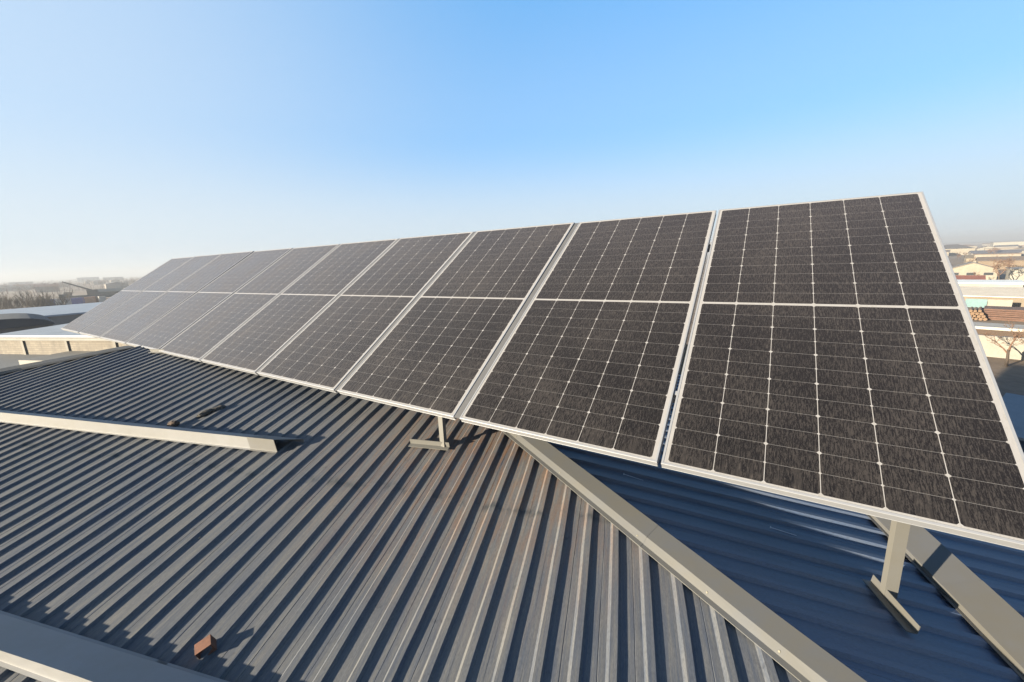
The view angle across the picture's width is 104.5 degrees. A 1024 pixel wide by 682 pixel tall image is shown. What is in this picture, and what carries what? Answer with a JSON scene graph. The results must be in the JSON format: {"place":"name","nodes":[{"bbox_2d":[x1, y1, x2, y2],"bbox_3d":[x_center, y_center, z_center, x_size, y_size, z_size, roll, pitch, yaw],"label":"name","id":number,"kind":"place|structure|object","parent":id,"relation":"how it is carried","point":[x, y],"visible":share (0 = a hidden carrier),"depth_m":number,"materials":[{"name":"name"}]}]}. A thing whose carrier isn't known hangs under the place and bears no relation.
{"place":"outdoors","nodes":[
{"label":"outdoors","id":0,"kind":"place"},
{"bbox_2d":[0,244,1023,396],"bbox_3d":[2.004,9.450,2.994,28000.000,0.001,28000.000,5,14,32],"label":"ground","id":1,"kind":"structure","parent":0,"point":[1009,378],"depth_m":56.07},
{"bbox_2d":[0,295,15,308],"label":"bare shrub","id":2,"kind":"object","parent":1,"relation":"on","point":[7,299],"visible":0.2,"depth_m":96.65,"materials":[{"name":"brown plant"}]},
{"bbox_2d":[0,287,20,291],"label":"distant house","id":3,"kind":"structure","parent":1,"relation":"on","point":[5,288],"depth_m":360.31,"materials":[{"name":"grey"}]},
{"bbox_2d":[0,296,23,309],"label":"bare shrub","id":4,"kind":"object","parent":1,"relation":"on","point":[11,303],"visible":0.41,"depth_m":92.23,"materials":[{"name":"brown plant"}]},
{"bbox_2d":[8,281,32,284],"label":"apartment block","id":5,"kind":"structure","parent":1,"relation":"on","point":[9,283],"depth_m":655.70,"materials":[{"name":"grey concrete"}]},
{"bbox_2d":[9,285,32,289],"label":"distant house","id":6,"kind":"structure","parent":1,"relation":"on","point":[28,287],"depth_m":393.67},
{"bbox_2d":[0,354,43,368],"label":"lean to","id":7,"kind":"object","parent":1,"relation":"on","point":[8,360],"depth_m":21.72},
{"bbox_2d":[0,291,45,308],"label":"bare shrub","id":8,"kind":"object","parent":1,"relation":"on","point":[5,303],"visible":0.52,"depth_m":92.27,"materials":[{"name":"brown plant"}]},
{"bbox_2d":[0,313,54,333],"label":"barrel hall","id":9,"kind":"structure","parent":1,"relation":"on","point":[11,322],"depth_m":36.20,"materials":[{"name":"grey metal"}]},
{"bbox_2d":[8,290,49,308],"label":"bare shrub","id":10,"kind":"object","parent":1,"relation":"on","point":[30,298],"visible":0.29,"depth_m":93.64,"materials":[{"name":"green plant"}]},
{"bbox_2d":[12,283,47,285],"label":"distant house","id":11,"kind":"structure","parent":1,"relation":"on","point":[27,284],"depth_m":409.80,"materials":[{"name":"grey"}]},
{"bbox_2d":[5,289,57,308],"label":"bare shrub","id":12,"kind":"object","parent":1,"relation":"on","point":[27,303],"visible":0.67,"depth_m":88.06,"materials":[{"name":"brown plant"}]},
{"bbox_2d":[8,291,64,307],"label":"bare shrub","id":13,"kind":"object","parent":1,"relation":"on","point":[22,298],"visible":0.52,"depth_m":90.34,"materials":[{"name":"brown plant"}]},
{"bbox_2d":[33,284,59,292],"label":"distant house","id":14,"kind":"structure","parent":1,"relation":"on","point":[39,287],"depth_m":297.04,"materials":[{"name":"grey"}]},
{"bbox_2d":[0,302,101,325],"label":"depot","id":15,"kind":"structure","parent":1,"relation":"on","point":[61,314],"depth_m":67.21,"materials":[{"name":"metal"}]},
{"bbox_2d":[37,291,73,305],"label":"bare shrub","id":16,"kind":"object","parent":1,"relation":"on","point":[48,300],"visible":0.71,"depth_m":92.13,"materials":[{"name":"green plant"}]},
{"bbox_2d":[18,351,93,364],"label":"block store","id":17,"kind":"structure","parent":1,"relation":"on","point":[46,357],"depth_m":20.26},
{"bbox_2d":[0,323,134,354],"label":"factory hall","id":18,"kind":"structure","parent":1,"relation":"on","point":[49,340],"depth_m":21.97,"materials":[{"name":"brick"}]},
{"bbox_2d":[1,277,139,296],"bbox_3d":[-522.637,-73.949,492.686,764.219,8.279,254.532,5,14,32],"label":"distant wood","id":19,"kind":"object","parent":1,"relation":"on","point":[57,290],"visible":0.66,"depth_m":316.70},
{"bbox_2d":[70,297,84,303],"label":"shipping container","id":20,"kind":"object","parent":1,"relation":"on","point":[79,300],"visible":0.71,"depth_m":148.69,"materials":[{"name":"metal"}]},
{"bbox_2d":[62,281,103,297],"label":"building","id":21,"kind":"structure","parent":1,"relation":"on","point":[91,292],"depth_m":177.42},
{"bbox_2d":[76,277,99,281],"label":"apartment block","id":22,"kind":"structure","parent":1,"relation":"on","point":[89,278],"depth_m":848.22,"materials":[{"name":"grey concrete"}]},
{"bbox_2d":[83,296,95,302],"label":"shipping container","id":23,"kind":"object","parent":1,"relation":"on","point":[90,299],"visible":0.71,"depth_m":150.97,"materials":[{"name":"metal"}]},
{"bbox_2d":[92,280,105,284],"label":"distant house","id":24,"kind":"structure","parent":1,"relation":"on","point":[96,282],"depth_m":494.66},
{"bbox_2d":[98,296,105,301],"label":"shipping container","id":25,"kind":"object","parent":1,"relation":"on","point":[101,298],"visible":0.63,"depth_m":151.90,"materials":[{"name":"metal"}]},
{"bbox_2d":[92,288,122,296],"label":"dark store","id":26,"kind":"structure","parent":1,"relation":"on","point":[110,292],"depth_m":192.73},
{"bbox_2d":[102,277,123,280],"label":"apartment block","id":27,"kind":"structure","parent":1,"relation":"on","point":[113,278],"depth_m":806.02,"materials":[{"name":"grey concrete"}]},
{"bbox_2d":[104,282,128,288],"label":"distant house","id":28,"kind":"structure","parent":1,"relation":"on","point":[116,285],"depth_m":323.49,"materials":[{"name":"grey"}]},
{"bbox_2d":[0,344,1023,681],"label":"roofed building","id":29,"kind":"structure","parent":1,"relation":"on","point":[350,538],"depth_m":1.88,"materials":[{"name":"paint"}]},
{"bbox_2d":[0,610,228,681],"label":"snow guard","id":30,"kind":"object","parent":29,"relation":"on","point":[42,652],"visible":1,"depth_m":1.48,"materials":[{"name":"grey metal"}]},
{"bbox_2d":[0,410,304,452],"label":"snow guard","id":31,"kind":"object","parent":29,"relation":"on","point":[261,443],"visible":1,"depth_m":3.01,"materials":[{"name":"beige metal"}]},
{"bbox_2d":[148,349,164,352],"bbox_3d":[-3.901,-0.589,5.569,0.310,1.207,2.000,5,14,32],"label":"panel bracket","id":32,"kind":"object","parent":29,"relation":"on","point":[154,351],"visible":0.14,"depth_m":4.92,"materials":[{"name":"silver metal"}]},
{"bbox_2d":[167,420,179,426],"bbox_3d":[-2.701,0.663,3.160,0.087,0.059,0.074,-3,21,6],"label":"rusty clod","id":33,"kind":"object","parent":29,"relation":"on","point":[174,423],"visible":0.91,"depth_m":3.14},
{"bbox_2d":[194,634,216,658],"bbox_3d":[-1.167,1.167,1.510,0.054,0.043,0.046,-29,34,-28],"label":"rusty offcut","id":34,"kind":"object","parent":29,"relation":"on","point":[201,646],"visible":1,"depth_m":1.50,"materials":[{"name":"metal"}]},
{"bbox_2d":[196,405,225,416],"bbox_3d":[-2.529,0.585,3.333,0.066,0.046,0.211,16,29,42],"label":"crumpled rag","id":35,"kind":"object","parent":29,"relation":"on","point":[208,411],"visible":1,"depth_m":3.31,"materials":[{"name":"grey fabric"}]},
{"bbox_2d":[408,416,449,449],"bbox_3d":[-0.080,-0.166,3.240,0.282,1.402,1.989,5,14,32],"label":"panel bracket","id":36,"kind":"object","parent":29,"relation":"on","point":[443,444],"visible":0.31,"depth_m":2.58,"materials":[{"name":"silver metal"}]},
{"bbox_2d":[862,520,920,633],"bbox_3d":[1.909,0.143,2.111,0.129,1.710,1.881,5,14,32],"label":"panel bracket","id":37,"kind":"object","parent":29,"relation":"on","point":[885,590],"visible":0.31,"depth_m":1.58,"materials":[{"name":"silver metal"}]},
{"bbox_2d":[866,514,1023,680],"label":"ridge cap","id":38,"kind":"object","parent":29,"relation":"on","point":[994,619],"visible":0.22,"depth_m":1.63,"materials":[{"name":"beige metal"}]},
{"bbox_2d":[944,244,974,254],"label":"dark roof house","id":39,"kind":"structure","parent":1,"relation":"on","point":[957,249],"depth_m":309.66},
{"bbox_2d":[955,275,985,279],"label":"house","id":40,"kind":"structure","parent":1,"relation":"on","point":[970,277],"depth_m":96.71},
{"bbox_2d":[952,261,999,279],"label":"gabled house","id":41,"kind":"structure","parent":1,"relation":"on","point":[968,268],"depth_m":104.78,"materials":[{"name":"beige"}]},
{"bbox_2d":[983,272,993,275],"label":"window","id":42,"kind":"structure","parent":41,"relation":"in","point":[984,273],"depth_m":103.19,"materials":[{"name":"glass"}]},
{"bbox_2d":[965,299,987,307],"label":"wall panel","id":43,"kind":"structure","parent":1,"relation":"on","point":[978,303],"depth_m":60.83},
{"bbox_2d":[968,307,986,320],"bbox_3d":[61.152,-3.690,52.358,4.495,1.346,2.258,-12,15,-39],"label":"lumber pile","id":44,"kind":"object","parent":1,"relation":"on","point":[977,313],"visible":0.7,"depth_m":51.00,"materials":[{"name":"brown wood"}]},
{"bbox_2d":[975,246,994,250],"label":"distant house","id":45,"kind":"structure","parent":1,"relation":"on","point":[982,248],"depth_m":351.15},
{"bbox_2d":[957,279,1023,286],"bbox_3d":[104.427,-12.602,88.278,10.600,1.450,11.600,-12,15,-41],"label":"hall","id":46,"kind":"structure","parent":1,"relation":"on","point":[997,283],"depth_m":84.95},
{"bbox_2d":[960,286,1023,306],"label":"workshop","id":47,"kind":"structure","parent":1,"relation":"on","point":[1015,295],"depth_m":63.47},
{"bbox_2d":[987,299,997,305],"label":"wall panel","id":48,"kind":"structure","parent":1,"relation":"on","point":[992,302],"depth_m":59.66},
{"bbox_2d":[964,254,1023,262],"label":"tan store","id":49,"kind":"structure","parent":1,"relation":"on","point":[967,258],"depth_m":188.40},
{"bbox_2d":[968,249,1023,254],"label":"grey store","id":50,"kind":"structure","parent":1,"relation":"on","point":[998,251],"depth_m":251.63,"materials":[{"name":"grey"}]},
{"bbox_2d":[973,252,1022,262],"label":"distant house","id":51,"kind":"structure","parent":1,"relation":"on","point":[976,255],"depth_m":178.66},
{"bbox_2d":[973,322,1023,337],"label":"canopy","id":52,"kind":"object","parent":1,"relation":"on","point":[998,329],"depth_m":37.48,"materials":[{"name":"grey metal"}]},
{"bbox_2d":[975,256,1023,268],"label":"brick shed","id":53,"kind":"structure","parent":1,"relation":"on","point":[1019,261],"depth_m":139.54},
{"bbox_2d":[978,334,1023,359],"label":"yard wall","id":54,"kind":"structure","parent":1,"relation":"on","point":[996,351],"depth_m":34.08,"materials":[{"name":"beige paint"}]},
{"bbox_2d":[982,306,1023,321],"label":"lumber pile","id":55,"kind":"object","parent":1,"relation":"on","point":[1002,313],"visible":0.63,"depth_m":50.14,"materials":[{"name":"brown wood"}]},
{"bbox_2d":[982,319,1023,366],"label":"bare tree","id":56,"kind":"object","parent":1,"relation":"on","point":[1008,350],"visible":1,"depth_m":31.64,"materials":[{"name":"brown plant"}]},
{"bbox_2d":[990,259,1015,279],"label":"bare tree","id":57,"kind":"object","parent":1,"relation":"on","point":[997,266],"visible":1,"depth_m":92.83,"materials":[{"name":"brown plant"}]},
{"bbox_2d":[984,247,1022,249],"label":"distant house","id":58,"kind":"structure","parent":1,"relation":"on","point":[1001,248],"depth_m":334.91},
{"bbox_2d":[996,300,1012,306],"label":"wall panel","id":59,"kind":"structure","parent":1,"relation":"on","point":[1007,303],"depth_m":58.72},
{"bbox_2d":[993,245,1018,247],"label":"distant house","id":60,"kind":"structure","parent":1,"relation":"on","point":[1006,246],"depth_m":372.04,"materials":[{"name":"white"}]},
{"bbox_2d":[990,241,1023,246],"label":"white factory","id":61,"kind":"structure","parent":1,"relation":"on","point":[1019,243],"depth_m":394.38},
{"bbox_2d":[1006,253,1014,266],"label":"distant tree","id":62,"kind":"object","parent":1,"relation":"on","point":[1009,260],"visible":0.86,"depth_m":122.72,"materials":[{"name":"brown plant"}]},
{"bbox_2d":[1002,393,1023,451],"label":"metal shed","id":63,"kind":"structure","parent":1,"relation":"on","point":[1014,404],"depth_m":18.18,"materials":[{"name":"blue metal"}]},
{"bbox_2d":[1005,267,1023,280],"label":"white annex","id":64,"kind":"object","parent":1,"relation":"on","point":[1015,273],"visible":0.9,"depth_m":97.30,"materials":[{"name":"white paint"}]},
{"bbox_2d":[0,0,1023,280],"label":"sky","id":65,"kind":"structure","parent":0,"point":[137,136],"materials":[{"name":"blue"}]},
{"bbox_2d":[707,240,1023,253],"bbox_3d":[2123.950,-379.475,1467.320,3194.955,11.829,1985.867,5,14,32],"label":"hills","id":66,"kind":"structure","parent":0,"point":[967,243],"depth_m":1594.47,"materials":[{"name":"soil"}]},
{"bbox_3d":[-3.223,-0.059,4.591,11.913,0.072,0.062,5,14,32],"label":"rail","id":67,"kind":"object","parent":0,"visible":0},
{"bbox_2d":[61,256,194,333],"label":"solar panel","id":68,"kind":"object","parent":67,"relation":"attached to","point":[91,316],"visible":0.9,"depth_m":7.68,"materials":[{"name":"glass"}]},
{"bbox_2d":[78,254,220,338],"bbox_3d":[-6.480,-0.887,7.178,1.196,0.036,2.278,5,47,32],"label":"solar panel","id":69,"kind":"object","parent":67,"relation":"attached to","point":[104,324],"visible":0.94,"depth_m":7.06,"materials":[{"name":"glass"}]},
{"bbox_2d":[99,251,253,344],"bbox_3d":[-5.465,-0.800,6.550,1.196,0.035,2.278,5,47,32],"label":"solar panel","id":70,"kind":"object","parent":67,"relation":"attached to","point":[137,322],"visible":0.93,"depth_m":6.42,"materials":[{"name":"glass"}]},
{"bbox_2d":[126,248,291,348],"bbox_3d":[-4.448,-0.711,5.926,1.196,0.035,2.278,5,47,32],"label":"solar panel","id":71,"kind":"object","parent":67,"relation":"attached to","point":[162,331],"visible":0.91,"depth_m":5.79,"materials":[{"name":"glass"}]},
{"bbox_2d":[159,244,338,361],"bbox_3d":[-3.432,-0.620,5.301,1.196,0.036,2.278,5,47,32],"label":"solar panel","id":72,"kind":"object","parent":67,"relation":"on","point":[201,337],"visible":0.91,"depth_m":5.15,"materials":[{"name":"glass"}]},
{"bbox_2d":[200,239,396,374],"bbox_3d":[-2.417,-0.534,4.673,1.196,0.035,2.278,5,47,32],"label":"solar panel","id":73,"kind":"object","parent":67,"relation":"on","point":[254,343],"visible":0.96,"depth_m":4.50,"materials":[{"name":"glass"}]},
{"bbox_2d":[255,232,472,392],"bbox_3d":[-1.402,-0.448,4.046,1.196,0.035,2.278,5,47,32],"label":"solar panel","id":74,"kind":"object","parent":67,"relation":"on","point":[329,346],"visible":0.94,"depth_m":3.85,"materials":[{"name":"glass"}]},
{"bbox_2d":[335,222,574,419],"bbox_3d":[-0.386,-0.361,3.420,1.196,0.035,2.278,5,47,32],"label":"solar panel","id":75,"kind":"object","parent":67,"relation":"attached to","point":[431,351],"visible":0.93,"depth_m":3.19,"materials":[{"name":"glass"}]},
{"bbox_2d":[454,210,715,465],"bbox_3d":[0.633,-0.272,2.793,1.202,0.035,2.278,5,47,32],"label":"solar panel","id":76,"kind":"object","parent":67,"relation":"attached to","point":[588,354],"visible":1,"depth_m":2.52,"materials":[{"name":"glass"}]},
{"bbox_2d":[661,192,1023,549],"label":"solar panel","id":77,"kind":"object","parent":67,"relation":"on","point":[835,356],"visible":1,"depth_m":1.84,"materials":[{"name":"glass"}]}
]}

